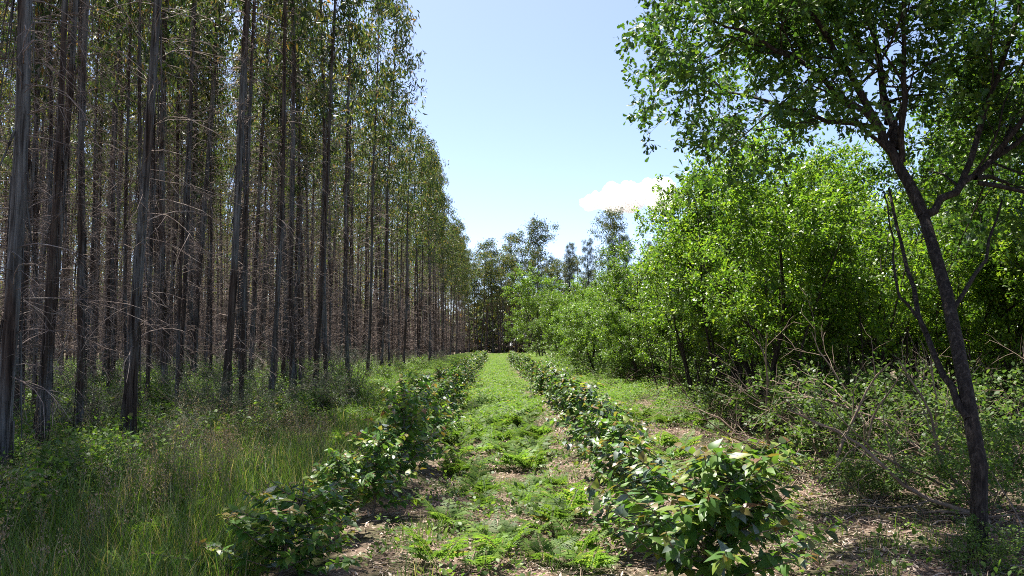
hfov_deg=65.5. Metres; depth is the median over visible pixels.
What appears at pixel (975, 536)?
shrub
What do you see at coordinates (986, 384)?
fallen branch
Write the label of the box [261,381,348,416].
bramble bush
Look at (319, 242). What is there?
eucalyptus tree
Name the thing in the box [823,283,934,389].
oak tree
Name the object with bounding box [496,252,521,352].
eucalyptus tree
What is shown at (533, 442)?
fern
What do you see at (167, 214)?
eucalyptus tree
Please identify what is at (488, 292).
eucalyptus tree
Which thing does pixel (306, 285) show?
eucalyptus tree
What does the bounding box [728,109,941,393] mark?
oak tree
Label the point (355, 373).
bramble bush
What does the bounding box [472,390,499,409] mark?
fern
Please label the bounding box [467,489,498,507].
fern
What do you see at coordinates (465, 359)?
eucalyptus sapling
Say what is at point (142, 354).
gorse bush
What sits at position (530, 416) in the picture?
fern
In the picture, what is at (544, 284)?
eucalyptus tree
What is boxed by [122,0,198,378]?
eucalyptus tree
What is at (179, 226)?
eucalyptus tree
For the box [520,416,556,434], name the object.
fern
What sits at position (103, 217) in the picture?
eucalyptus tree
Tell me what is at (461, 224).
eucalyptus tree
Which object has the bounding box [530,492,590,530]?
fern
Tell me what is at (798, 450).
fallen branch
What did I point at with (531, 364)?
eucalyptus sapling
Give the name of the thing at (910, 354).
oak tree
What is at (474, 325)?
eucalyptus tree
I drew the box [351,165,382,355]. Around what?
eucalyptus tree
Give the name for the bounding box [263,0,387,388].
eucalyptus tree
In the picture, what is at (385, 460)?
eucalyptus sapling
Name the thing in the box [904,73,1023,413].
oak tree
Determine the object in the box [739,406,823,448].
fallen branch
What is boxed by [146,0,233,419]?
eucalyptus tree
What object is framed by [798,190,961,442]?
young oak tree
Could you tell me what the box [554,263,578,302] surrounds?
eucalyptus tree
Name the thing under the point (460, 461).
fern
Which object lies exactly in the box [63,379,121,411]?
bramble bush
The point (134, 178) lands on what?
eucalyptus tree
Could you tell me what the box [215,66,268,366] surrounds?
eucalyptus tree
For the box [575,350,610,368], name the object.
shrub
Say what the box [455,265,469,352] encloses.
eucalyptus tree
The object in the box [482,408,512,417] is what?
fern
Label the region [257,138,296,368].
eucalyptus tree
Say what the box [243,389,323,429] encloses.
bramble bush
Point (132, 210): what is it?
eucalyptus tree
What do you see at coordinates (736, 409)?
fallen branch
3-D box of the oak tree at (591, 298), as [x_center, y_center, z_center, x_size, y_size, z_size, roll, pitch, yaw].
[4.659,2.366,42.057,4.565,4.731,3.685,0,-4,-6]
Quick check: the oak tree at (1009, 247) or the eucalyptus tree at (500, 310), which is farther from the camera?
the eucalyptus tree at (500, 310)
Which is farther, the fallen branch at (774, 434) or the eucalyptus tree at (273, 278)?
the eucalyptus tree at (273, 278)
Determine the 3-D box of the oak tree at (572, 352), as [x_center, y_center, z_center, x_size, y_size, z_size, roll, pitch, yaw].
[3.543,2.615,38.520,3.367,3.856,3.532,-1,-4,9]
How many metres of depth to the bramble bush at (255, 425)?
12.27 m
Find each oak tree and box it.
[522,318,552,359]
[533,289,573,348]
[533,289,594,334]
[533,309,566,359]
[540,309,583,358]
[545,310,599,357]
[551,304,609,370]
[551,306,600,365]
[556,273,606,355]
[558,288,623,369]
[559,291,610,358]
[570,290,653,383]
[580,292,672,389]
[590,270,635,347]
[591,259,655,374]
[595,236,671,376]
[604,274,651,335]
[606,287,653,350]
[613,0,1023,566]
[622,277,689,397]
[623,246,682,354]
[624,240,731,402]
[626,256,744,381]
[627,184,728,393]
[631,206,714,402]
[634,135,791,416]
[639,240,714,375]
[655,181,780,424]
[657,153,791,400]
[659,287,693,379]
[661,281,777,411]
[665,339,705,367]
[671,189,892,438]
[675,224,738,405]
[677,153,799,396]
[683,149,861,383]
[690,143,884,436]
[690,347,727,389]
[699,244,851,433]
[703,338,746,385]
[707,229,790,428]
[708,234,875,387]
[711,276,770,398]
[714,238,811,421]
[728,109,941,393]
[730,203,844,388]
[734,215,843,421]
[743,206,936,428]
[766,201,954,410]
[767,258,853,386]
[768,217,886,440]
[772,317,873,392]
[782,128,995,394]
[784,246,861,438]
[787,161,862,383]
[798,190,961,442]
[823,211,976,421]
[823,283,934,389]
[826,198,991,394]
[833,179,956,378]
[833,187,931,382]
[849,192,880,382]
[850,284,944,376]
[881,233,981,415]
[883,321,982,399]
[885,231,1015,404]
[886,220,984,396]
[900,254,1023,436]
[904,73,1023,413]
[905,300,996,391]
[906,153,1015,386]
[917,195,1022,417]
[917,257,1021,387]
[918,323,938,395]
[922,275,1021,402]
[923,196,1023,420]
[925,285,1022,418]
[927,261,1023,425]
[952,269,998,416]
[960,189,1023,434]
[975,183,1023,351]
[988,205,1023,323]
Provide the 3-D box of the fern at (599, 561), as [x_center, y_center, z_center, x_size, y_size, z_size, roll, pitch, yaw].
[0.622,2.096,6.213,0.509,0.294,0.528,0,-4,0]
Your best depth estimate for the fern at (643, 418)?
18.09 m
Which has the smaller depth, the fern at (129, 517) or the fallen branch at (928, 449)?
the fern at (129, 517)
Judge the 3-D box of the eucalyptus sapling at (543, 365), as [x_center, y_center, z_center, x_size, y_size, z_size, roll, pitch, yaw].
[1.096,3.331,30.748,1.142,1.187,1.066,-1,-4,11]
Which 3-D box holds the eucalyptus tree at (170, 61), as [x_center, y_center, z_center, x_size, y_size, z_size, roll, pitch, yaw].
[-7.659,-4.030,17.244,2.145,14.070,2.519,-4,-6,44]
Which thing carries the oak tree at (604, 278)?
on the ground at (366, 539)
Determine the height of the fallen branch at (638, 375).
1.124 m
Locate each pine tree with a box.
[561,242,577,300]
[579,238,597,346]
[603,234,619,281]
[618,234,635,270]
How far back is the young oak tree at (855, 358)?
19.88 m
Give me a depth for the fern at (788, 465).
10.89 m
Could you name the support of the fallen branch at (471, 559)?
on the ground at (366, 539)
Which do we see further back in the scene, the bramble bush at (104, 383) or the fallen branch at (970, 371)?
the bramble bush at (104, 383)
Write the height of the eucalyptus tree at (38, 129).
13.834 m
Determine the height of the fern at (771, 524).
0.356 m
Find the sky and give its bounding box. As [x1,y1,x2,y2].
[0,0,1023,345]
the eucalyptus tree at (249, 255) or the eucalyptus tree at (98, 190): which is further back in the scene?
the eucalyptus tree at (249, 255)
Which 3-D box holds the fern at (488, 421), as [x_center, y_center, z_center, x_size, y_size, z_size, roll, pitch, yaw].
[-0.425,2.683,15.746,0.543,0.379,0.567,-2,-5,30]
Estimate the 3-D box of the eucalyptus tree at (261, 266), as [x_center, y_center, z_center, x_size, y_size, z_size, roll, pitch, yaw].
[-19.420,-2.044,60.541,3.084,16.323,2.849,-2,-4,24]
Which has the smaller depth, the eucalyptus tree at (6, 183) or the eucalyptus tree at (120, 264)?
the eucalyptus tree at (6, 183)
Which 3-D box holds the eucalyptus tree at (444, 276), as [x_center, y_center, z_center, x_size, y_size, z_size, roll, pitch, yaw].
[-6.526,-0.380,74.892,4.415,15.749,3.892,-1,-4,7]
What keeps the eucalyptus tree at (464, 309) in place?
on the ground at (366, 539)
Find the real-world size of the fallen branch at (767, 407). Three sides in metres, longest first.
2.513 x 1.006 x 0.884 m
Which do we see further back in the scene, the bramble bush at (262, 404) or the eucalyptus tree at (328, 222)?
the eucalyptus tree at (328, 222)
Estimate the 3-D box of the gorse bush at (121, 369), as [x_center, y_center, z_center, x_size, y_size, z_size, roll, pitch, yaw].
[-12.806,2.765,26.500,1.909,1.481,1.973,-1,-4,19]
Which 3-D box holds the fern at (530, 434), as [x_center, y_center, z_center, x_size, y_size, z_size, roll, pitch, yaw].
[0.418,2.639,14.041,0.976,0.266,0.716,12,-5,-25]
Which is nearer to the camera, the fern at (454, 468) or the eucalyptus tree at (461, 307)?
the fern at (454, 468)
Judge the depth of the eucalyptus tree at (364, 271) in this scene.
65.41 m
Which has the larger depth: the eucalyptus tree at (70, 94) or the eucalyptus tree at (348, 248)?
the eucalyptus tree at (348, 248)
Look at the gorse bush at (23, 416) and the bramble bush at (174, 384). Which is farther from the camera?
the bramble bush at (174, 384)
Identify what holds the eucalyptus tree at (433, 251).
on the ground at (366, 539)
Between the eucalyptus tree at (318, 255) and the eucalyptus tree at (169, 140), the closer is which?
the eucalyptus tree at (169, 140)
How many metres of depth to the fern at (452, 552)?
5.83 m
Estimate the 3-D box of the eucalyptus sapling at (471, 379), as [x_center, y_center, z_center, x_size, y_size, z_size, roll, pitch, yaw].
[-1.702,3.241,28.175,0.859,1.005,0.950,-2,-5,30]
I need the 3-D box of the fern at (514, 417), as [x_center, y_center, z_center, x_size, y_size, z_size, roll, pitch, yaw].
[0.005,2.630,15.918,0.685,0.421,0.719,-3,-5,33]
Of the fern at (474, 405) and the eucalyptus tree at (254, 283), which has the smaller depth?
the fern at (474, 405)
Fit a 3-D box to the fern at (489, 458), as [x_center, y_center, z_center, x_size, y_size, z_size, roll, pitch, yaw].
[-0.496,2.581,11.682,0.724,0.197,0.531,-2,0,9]
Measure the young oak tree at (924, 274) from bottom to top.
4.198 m
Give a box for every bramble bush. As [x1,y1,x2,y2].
[11,422,139,477]
[13,413,32,437]
[13,429,181,497]
[14,465,78,498]
[19,400,72,426]
[24,376,74,417]
[25,367,103,395]
[53,361,75,375]
[56,365,100,388]
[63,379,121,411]
[85,416,123,437]
[88,377,123,402]
[93,370,158,394]
[105,366,201,414]
[119,377,197,416]
[121,364,174,380]
[142,369,220,406]
[153,436,212,459]
[157,375,218,411]
[157,403,210,426]
[168,358,236,384]
[183,361,217,379]
[202,410,278,442]
[208,370,267,400]
[215,395,296,414]
[219,406,268,427]
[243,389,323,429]
[257,358,321,383]
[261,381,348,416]
[304,371,389,404]
[304,390,349,412]
[309,360,364,382]
[342,357,380,377]
[355,361,403,382]
[363,363,396,377]
[390,354,438,375]
[395,361,424,374]
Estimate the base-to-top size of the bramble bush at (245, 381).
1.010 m
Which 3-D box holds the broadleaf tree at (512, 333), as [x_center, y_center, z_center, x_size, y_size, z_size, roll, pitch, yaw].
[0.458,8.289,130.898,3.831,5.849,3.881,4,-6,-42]
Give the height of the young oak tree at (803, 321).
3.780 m
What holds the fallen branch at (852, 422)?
on the ground at (366, 539)
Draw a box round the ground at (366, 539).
[0,346,1023,575]
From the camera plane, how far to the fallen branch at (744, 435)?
12.01 m
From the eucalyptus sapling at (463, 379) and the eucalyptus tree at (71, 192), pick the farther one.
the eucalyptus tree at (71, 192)
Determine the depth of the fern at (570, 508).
8.04 m
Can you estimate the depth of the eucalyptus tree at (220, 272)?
67.23 m
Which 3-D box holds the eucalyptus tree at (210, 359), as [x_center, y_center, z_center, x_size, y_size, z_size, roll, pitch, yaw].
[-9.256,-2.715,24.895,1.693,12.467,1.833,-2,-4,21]
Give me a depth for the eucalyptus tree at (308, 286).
35.81 m
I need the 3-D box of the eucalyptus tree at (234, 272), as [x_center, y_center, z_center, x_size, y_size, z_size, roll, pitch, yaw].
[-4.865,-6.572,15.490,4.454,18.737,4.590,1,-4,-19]
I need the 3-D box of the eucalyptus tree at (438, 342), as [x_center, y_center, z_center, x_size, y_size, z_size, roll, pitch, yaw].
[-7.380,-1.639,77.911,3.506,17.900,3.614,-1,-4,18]
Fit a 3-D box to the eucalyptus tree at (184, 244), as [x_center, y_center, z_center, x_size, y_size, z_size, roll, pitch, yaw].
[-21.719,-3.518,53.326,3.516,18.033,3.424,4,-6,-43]
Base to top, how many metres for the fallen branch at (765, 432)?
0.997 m
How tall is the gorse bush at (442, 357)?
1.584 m
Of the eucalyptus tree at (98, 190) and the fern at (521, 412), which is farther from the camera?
the eucalyptus tree at (98, 190)
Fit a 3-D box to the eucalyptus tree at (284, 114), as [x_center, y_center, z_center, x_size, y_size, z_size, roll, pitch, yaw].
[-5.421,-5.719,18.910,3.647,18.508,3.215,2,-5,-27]
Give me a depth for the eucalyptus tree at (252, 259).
42.73 m
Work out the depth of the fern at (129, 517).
6.92 m
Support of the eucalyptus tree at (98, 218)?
on the ground at (366, 539)
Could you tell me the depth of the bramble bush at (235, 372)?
24.02 m
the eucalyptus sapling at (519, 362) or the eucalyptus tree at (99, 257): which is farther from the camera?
the eucalyptus sapling at (519, 362)
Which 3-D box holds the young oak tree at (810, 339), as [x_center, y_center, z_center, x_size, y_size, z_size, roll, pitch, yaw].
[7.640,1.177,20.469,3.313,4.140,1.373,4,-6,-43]
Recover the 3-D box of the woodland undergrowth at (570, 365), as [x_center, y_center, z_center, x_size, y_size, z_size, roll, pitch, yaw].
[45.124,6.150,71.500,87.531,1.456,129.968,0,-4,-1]
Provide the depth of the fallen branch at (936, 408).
9.44 m
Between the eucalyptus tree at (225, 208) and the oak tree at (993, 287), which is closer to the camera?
the oak tree at (993, 287)
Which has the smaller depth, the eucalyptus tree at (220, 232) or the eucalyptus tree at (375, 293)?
the eucalyptus tree at (220, 232)
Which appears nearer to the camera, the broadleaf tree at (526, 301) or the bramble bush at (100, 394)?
the bramble bush at (100, 394)
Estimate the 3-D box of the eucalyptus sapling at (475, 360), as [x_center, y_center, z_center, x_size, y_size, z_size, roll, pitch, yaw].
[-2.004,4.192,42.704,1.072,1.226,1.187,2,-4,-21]
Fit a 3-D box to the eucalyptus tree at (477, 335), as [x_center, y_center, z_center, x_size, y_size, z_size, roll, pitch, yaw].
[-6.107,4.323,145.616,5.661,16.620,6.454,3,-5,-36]
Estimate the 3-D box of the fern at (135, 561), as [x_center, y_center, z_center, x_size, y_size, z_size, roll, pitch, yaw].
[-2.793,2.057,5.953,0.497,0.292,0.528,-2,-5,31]
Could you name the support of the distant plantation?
on the ground at (366, 539)
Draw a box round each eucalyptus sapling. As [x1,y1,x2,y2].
[140,478,370,575]
[286,448,375,540]
[323,424,426,514]
[348,389,449,492]
[363,374,451,461]
[401,372,459,443]
[424,374,465,424]
[429,368,466,416]
[434,365,468,398]
[444,365,472,397]
[449,370,475,389]
[450,360,483,389]
[456,361,479,380]
[460,356,478,375]
[463,365,476,385]
[470,355,483,374]
[481,350,490,361]
[506,351,516,366]
[508,353,515,365]
[509,354,523,371]
[514,360,524,369]
[515,354,535,374]
[519,362,544,387]
[520,359,537,378]
[525,363,551,400]
[527,359,554,380]
[530,363,558,390]
[540,367,578,408]
[541,372,571,394]
[543,375,609,431]
[544,372,603,419]
[545,382,631,452]
[552,395,655,472]
[570,435,694,554]
[582,412,678,499]
[599,436,849,575]
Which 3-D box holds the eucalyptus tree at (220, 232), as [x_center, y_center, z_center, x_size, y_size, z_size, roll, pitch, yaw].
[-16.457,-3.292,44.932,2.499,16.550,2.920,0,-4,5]
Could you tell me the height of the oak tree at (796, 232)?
5.459 m
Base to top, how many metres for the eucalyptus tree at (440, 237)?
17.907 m
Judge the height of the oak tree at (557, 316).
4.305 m
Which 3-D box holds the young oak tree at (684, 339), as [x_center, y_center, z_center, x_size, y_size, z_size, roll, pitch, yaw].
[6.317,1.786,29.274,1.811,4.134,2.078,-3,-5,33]
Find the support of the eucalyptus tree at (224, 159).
on the ground at (366, 539)
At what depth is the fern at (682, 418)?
16.67 m
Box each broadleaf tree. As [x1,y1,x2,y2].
[500,263,563,355]
[502,322,524,353]
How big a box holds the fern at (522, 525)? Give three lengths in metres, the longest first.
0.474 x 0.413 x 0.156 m
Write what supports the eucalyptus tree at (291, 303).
on the ground at (366, 539)
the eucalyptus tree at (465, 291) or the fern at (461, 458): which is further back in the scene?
the eucalyptus tree at (465, 291)
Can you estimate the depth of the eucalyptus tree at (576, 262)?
147.51 m
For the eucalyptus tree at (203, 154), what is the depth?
25.29 m
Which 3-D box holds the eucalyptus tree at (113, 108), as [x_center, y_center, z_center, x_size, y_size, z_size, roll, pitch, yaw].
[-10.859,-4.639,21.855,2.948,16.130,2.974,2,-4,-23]
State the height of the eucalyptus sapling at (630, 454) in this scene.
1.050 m
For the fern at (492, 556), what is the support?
on the ground at (366, 539)
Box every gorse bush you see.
[0,461,30,486]
[13,398,35,433]
[16,347,164,442]
[22,383,119,444]
[25,353,61,395]
[114,355,151,380]
[116,353,190,384]
[118,346,154,365]
[120,400,213,445]
[137,345,289,425]
[171,370,220,401]
[185,356,252,388]
[201,359,318,421]
[203,341,256,369]
[216,343,270,377]
[251,372,304,395]
[277,359,307,380]
[284,367,362,416]
[297,354,349,379]
[300,371,330,390]
[303,339,385,406]
[313,339,362,376]
[371,349,395,364]
[383,346,411,366]
[432,348,449,362]
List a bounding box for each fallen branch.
[452,522,487,575]
[579,358,644,396]
[623,364,656,383]
[648,397,758,448]
[654,357,760,452]
[665,409,727,439]
[685,431,731,447]
[709,423,775,452]
[714,342,825,451]
[715,355,849,455]
[721,402,748,442]
[724,375,746,441]
[738,313,800,445]
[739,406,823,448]
[743,378,969,485]
[745,413,778,440]
[774,378,989,521]
[779,364,887,472]
[779,370,823,473]
[782,284,899,472]
[789,359,865,445]
[792,359,962,498]
[794,429,830,473]
[797,408,1004,471]
[805,437,927,499]
[835,323,893,493]
[845,350,930,478]
[874,336,969,500]
[877,424,995,489]
[887,500,997,539]
[890,412,970,471]
[894,338,941,418]
[907,329,974,454]
[916,509,1023,518]
[919,342,1000,433]
[961,437,1023,532]
[979,356,998,418]
[982,335,1023,422]
[988,420,1023,498]
[996,434,1023,504]
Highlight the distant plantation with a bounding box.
[0,169,455,361]
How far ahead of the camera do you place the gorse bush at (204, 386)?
13.24 m
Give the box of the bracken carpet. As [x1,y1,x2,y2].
[254,352,727,440]
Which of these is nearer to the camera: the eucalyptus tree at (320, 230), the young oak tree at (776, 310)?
the young oak tree at (776, 310)
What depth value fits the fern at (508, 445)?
12.91 m
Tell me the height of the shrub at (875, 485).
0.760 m
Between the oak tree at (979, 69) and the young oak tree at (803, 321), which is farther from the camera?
the young oak tree at (803, 321)
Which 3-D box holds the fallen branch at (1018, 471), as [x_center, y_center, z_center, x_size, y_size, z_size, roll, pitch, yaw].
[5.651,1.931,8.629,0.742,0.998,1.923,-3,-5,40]
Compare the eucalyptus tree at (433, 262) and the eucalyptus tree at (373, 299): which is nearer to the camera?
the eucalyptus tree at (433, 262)
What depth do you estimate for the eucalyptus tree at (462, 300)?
126.49 m
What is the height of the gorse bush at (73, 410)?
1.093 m
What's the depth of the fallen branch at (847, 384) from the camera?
13.10 m
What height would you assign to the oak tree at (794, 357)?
7.713 m
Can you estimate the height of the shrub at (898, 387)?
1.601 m
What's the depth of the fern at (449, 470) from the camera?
10.73 m
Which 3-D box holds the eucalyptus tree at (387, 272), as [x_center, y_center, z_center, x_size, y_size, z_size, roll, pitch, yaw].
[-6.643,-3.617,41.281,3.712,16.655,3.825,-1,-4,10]
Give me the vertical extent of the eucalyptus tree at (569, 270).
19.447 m
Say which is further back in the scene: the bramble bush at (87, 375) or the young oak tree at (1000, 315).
the bramble bush at (87, 375)
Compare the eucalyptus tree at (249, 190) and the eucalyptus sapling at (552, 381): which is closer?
the eucalyptus sapling at (552, 381)
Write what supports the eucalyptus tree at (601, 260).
on the ground at (366, 539)
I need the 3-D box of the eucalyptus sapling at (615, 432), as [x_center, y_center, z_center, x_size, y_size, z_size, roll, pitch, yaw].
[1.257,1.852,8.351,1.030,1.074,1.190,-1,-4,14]
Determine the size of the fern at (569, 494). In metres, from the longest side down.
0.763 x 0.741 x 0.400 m
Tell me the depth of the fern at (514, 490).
9.05 m
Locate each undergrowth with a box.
[0,355,454,547]
[535,348,1023,571]
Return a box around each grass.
[0,373,1023,575]
[0,388,358,575]
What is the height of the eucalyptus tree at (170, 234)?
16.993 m
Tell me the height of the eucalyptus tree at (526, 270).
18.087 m
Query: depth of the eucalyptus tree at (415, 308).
72.57 m
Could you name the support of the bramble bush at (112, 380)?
on the ground at (366, 539)
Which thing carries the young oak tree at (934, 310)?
on the ground at (366, 539)
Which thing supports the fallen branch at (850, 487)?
on the ground at (366, 539)
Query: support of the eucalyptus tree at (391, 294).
on the ground at (366, 539)
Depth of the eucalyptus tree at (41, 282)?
23.18 m
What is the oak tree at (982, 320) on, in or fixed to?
on the ground at (366, 539)
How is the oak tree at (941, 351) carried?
on the ground at (366, 539)
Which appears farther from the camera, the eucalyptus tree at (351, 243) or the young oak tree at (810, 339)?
the eucalyptus tree at (351, 243)
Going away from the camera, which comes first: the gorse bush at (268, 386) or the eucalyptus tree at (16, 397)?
the eucalyptus tree at (16, 397)
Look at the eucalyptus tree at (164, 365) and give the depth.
19.61 m
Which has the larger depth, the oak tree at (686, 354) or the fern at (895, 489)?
the oak tree at (686, 354)
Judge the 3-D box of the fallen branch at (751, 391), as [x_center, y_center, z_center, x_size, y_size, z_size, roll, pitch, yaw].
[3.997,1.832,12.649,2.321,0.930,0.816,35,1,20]
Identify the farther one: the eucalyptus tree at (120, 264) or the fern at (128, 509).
the eucalyptus tree at (120, 264)
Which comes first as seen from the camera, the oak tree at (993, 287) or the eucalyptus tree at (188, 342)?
the oak tree at (993, 287)
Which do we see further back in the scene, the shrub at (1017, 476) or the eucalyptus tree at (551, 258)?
the eucalyptus tree at (551, 258)
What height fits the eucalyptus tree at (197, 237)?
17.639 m
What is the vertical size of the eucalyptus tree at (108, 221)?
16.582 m
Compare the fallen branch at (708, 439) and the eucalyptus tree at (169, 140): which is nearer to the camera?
the fallen branch at (708, 439)
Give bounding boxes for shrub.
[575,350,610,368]
[584,344,646,383]
[599,359,657,383]
[638,354,684,380]
[641,345,685,382]
[648,340,733,398]
[670,363,712,395]
[673,368,772,430]
[690,363,732,392]
[716,363,745,386]
[719,338,946,449]
[732,367,953,482]
[738,357,912,453]
[767,366,803,382]
[768,386,832,433]
[808,352,1023,461]
[809,439,943,502]
[813,394,903,442]
[862,362,1023,480]
[876,407,1023,510]
[934,509,1023,575]
[978,368,1021,415]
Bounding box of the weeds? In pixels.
[362,368,1023,575]
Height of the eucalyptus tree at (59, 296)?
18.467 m
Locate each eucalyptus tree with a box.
[0,0,16,294]
[0,0,16,320]
[0,0,31,315]
[0,0,45,432]
[0,0,75,413]
[0,0,84,418]
[0,0,104,418]
[0,0,118,430]
[0,0,130,396]
[0,0,132,462]
[0,0,134,444]
[0,0,162,502]
[0,4,15,306]
[0,4,46,367]
[0,7,96,385]
[0,16,47,235]
[0,37,32,347]
[0,38,54,314]
[0,41,32,309]
[0,113,9,306]
[0,123,11,301]
[1,0,102,431]
[1,1,100,375]
[1,3,75,383]
[1,77,55,365]
[2,0,167,414]
[2,15,97,386]
[4,31,56,332]
[14,3,104,386]
[21,0,147,440]
[26,4,59,367]
[38,0,93,382]
[40,0,171,379]
[41,85,85,345]
[44,0,260,442]
[46,122,77,365]
[55,57,89,353]
[55,188,85,357]
[56,112,91,370]
[57,0,128,383]
[61,1,137,374]
[61,26,135,357]
[62,1,167,382]
[66,111,107,347]
[68,117,104,351]
[69,1,141,373]
[69,166,92,359]
[70,128,92,354]
[71,16,132,377]
[71,98,136,361]
[72,3,122,382]
[73,0,150,389]
[84,6,147,370]
[85,109,115,359]
[86,123,133,350]
[87,0,147,379]
[87,0,162,385]
[92,128,136,365]
[94,0,183,420]
[96,0,200,417]
[100,1,203,358]
[101,0,236,383]
[104,78,143,367]
[108,0,184,384]
[109,108,144,359]
[115,159,134,346]
[115,160,137,358]
[116,0,221,371]
[117,47,165,345]
[117,126,137,359]
[119,0,189,356]
[119,23,180,350]
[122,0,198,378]
[122,1,203,367]
[133,49,175,365]
[133,169,175,365]
[141,88,202,369]
[144,0,242,389]
[144,95,194,353]
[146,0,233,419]
[149,135,183,352]
[151,1,243,372]
[152,0,262,381]
[152,131,183,352]
[156,30,206,369]
[164,0,323,415]
[165,0,236,368]
[165,25,234,356]
[166,74,206,362]
[168,1,236,358]
[170,41,228,362]
[171,143,206,350]
[174,177,218,366]
[175,101,226,352]
[179,10,238,373]
[183,44,235,365]
[185,153,226,363]
[197,0,299,384]
[198,68,238,364]
[198,126,231,366]
[199,171,225,362]
[202,92,242,366]
[203,146,234,362]
[205,0,288,407]
[205,0,336,397]
[208,0,274,372]
[212,54,267,359]
[213,130,235,363]
[213,156,230,357]
[214,0,299,389]
[214,164,235,337]
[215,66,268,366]
[217,56,255,352]
[218,0,278,394]
[219,84,259,338]
[227,130,262,347]
[229,55,273,366]
[232,0,345,398]
[233,1,295,379]
[233,117,263,330]
[238,0,326,365]
[247,3,318,387]
[247,33,311,373]
[247,123,275,348]
[248,186,267,362]
[251,170,272,358]
[253,68,310,369]
[255,157,286,360]
[256,35,299,381]
[256,102,296,371]
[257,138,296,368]
[258,19,331,379]
[261,0,388,384]
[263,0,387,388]
[264,0,337,388]
[266,133,319,344]
[273,204,295,352]
[275,22,335,386]
[278,150,308,357]
[279,47,322,361]
[279,124,321,352]
[287,17,343,361]
[287,75,337,361]
[289,31,357,374]
[296,0,405,377]
[303,68,340,358]
[304,156,334,354]
[304,178,319,358]
[305,2,358,368]
[306,135,336,328]
[306,140,344,347]
[307,164,340,357]
[308,129,344,354]
[308,178,327,335]
[313,18,376,362]
[315,120,360,355]
[317,145,347,356]
[327,108,365,349]
[327,120,365,351]
[328,0,426,377]
[331,52,375,360]
[331,97,375,361]
[331,180,347,346]
[332,166,363,334]
[336,202,355,332]
[343,108,390,358]
[348,63,420,368]
[349,126,375,355]
[350,0,426,368]
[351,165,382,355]
[355,134,378,358]
[355,158,376,356]
[356,78,408,365]
[358,136,399,360]
[360,121,394,359]
[364,183,395,362]
[367,205,383,357]
[376,109,434,364]
[381,130,447,358]
[381,142,413,358]
[383,147,414,362]
[383,155,416,358]
[390,172,415,359]
[393,174,420,354]
[394,132,442,358]
[405,178,426,354]
[409,156,449,360]
[411,151,451,362]
[413,148,457,350]
[419,161,454,357]
[420,167,458,358]
[420,190,455,357]
[421,204,465,357]
[425,219,459,356]
[432,219,459,354]
[436,223,465,355]
[440,211,458,354]
[444,227,471,355]
[444,236,470,354]
[446,216,472,353]
[448,233,472,353]
[448,240,470,351]
[449,245,474,349]
[449,249,472,348]
[449,268,471,353]
[454,275,467,353]
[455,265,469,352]
[455,277,471,346]
[460,240,471,348]
[460,260,473,352]
[460,265,483,352]
[461,261,474,352]
[464,264,476,351]
[465,247,483,353]
[465,268,497,352]
[467,250,501,351]
[468,263,486,351]
[470,237,501,350]
[470,258,511,353]
[475,266,499,351]
[479,267,514,352]
[485,254,519,352]
[487,256,513,351]
[493,228,532,351]
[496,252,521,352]
[498,257,523,351]
[500,265,529,351]
[511,269,539,353]
[516,260,543,353]
[517,259,543,349]
[520,247,556,353]
[521,212,558,337]
[532,266,555,349]
[536,266,563,351]
[540,256,567,288]
[544,258,573,347]
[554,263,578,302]
[561,256,583,291]
[563,255,593,292]
[579,270,595,344]
[587,206,627,262]
[592,254,609,284]
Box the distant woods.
[0,268,1021,353]
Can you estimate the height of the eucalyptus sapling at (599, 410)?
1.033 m
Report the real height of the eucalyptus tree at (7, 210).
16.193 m
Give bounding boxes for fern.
[89,498,161,524]
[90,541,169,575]
[111,504,168,539]
[142,478,190,502]
[146,498,188,520]
[159,496,206,517]
[212,423,263,444]
[289,415,310,436]
[328,427,350,445]
[331,409,353,419]
[400,524,468,569]
[412,489,478,527]
[438,460,460,476]
[439,428,475,449]
[440,437,474,456]
[440,449,475,467]
[442,455,493,496]
[445,461,481,477]
[446,420,479,439]
[450,426,475,433]
[451,454,486,470]
[456,429,487,440]
[457,394,480,408]
[457,533,513,569]
[461,412,486,428]
[461,517,487,535]
[462,454,502,466]
[462,474,504,494]
[462,519,529,559]
[463,397,479,413]
[467,427,514,441]
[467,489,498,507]
[471,441,493,452]
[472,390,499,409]
[476,421,506,432]
[476,513,539,539]
[477,414,498,429]
[478,447,529,469]
[481,435,527,448]
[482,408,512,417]
[484,411,516,425]
[488,440,541,449]
[488,519,532,535]
[491,437,518,452]
[494,410,532,426]
[494,443,546,469]
[495,422,523,433]
[495,424,531,439]
[497,485,542,496]
[504,481,543,492]
[506,448,549,471]
[509,408,545,423]
[509,425,545,444]
[509,469,553,489]
[510,496,573,530]
[512,435,562,453]
[512,477,557,491]
[513,530,581,562]
[514,433,549,457]
[514,489,540,502]
[516,404,541,415]
[517,500,559,506]
[517,520,552,536]
[518,409,537,421]
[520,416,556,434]
[520,430,557,440]
[520,472,569,489]
[523,491,587,515]
[527,422,554,436]
[530,433,556,446]
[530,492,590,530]
[539,479,592,516]
[550,516,608,551]
[558,544,619,574]
[627,405,651,419]
[636,413,653,422]
[638,403,664,414]
[639,430,678,448]
[647,396,667,406]
[650,412,682,426]
[653,443,687,459]
[655,413,683,422]
[660,429,702,446]
[664,450,692,461]
[667,411,697,424]
[671,465,693,478]
[682,409,714,424]
[700,419,729,435]
[740,505,792,531]
[772,452,808,468]
[774,470,798,480]
[818,453,884,480]
[867,479,898,494]
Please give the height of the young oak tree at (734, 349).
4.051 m

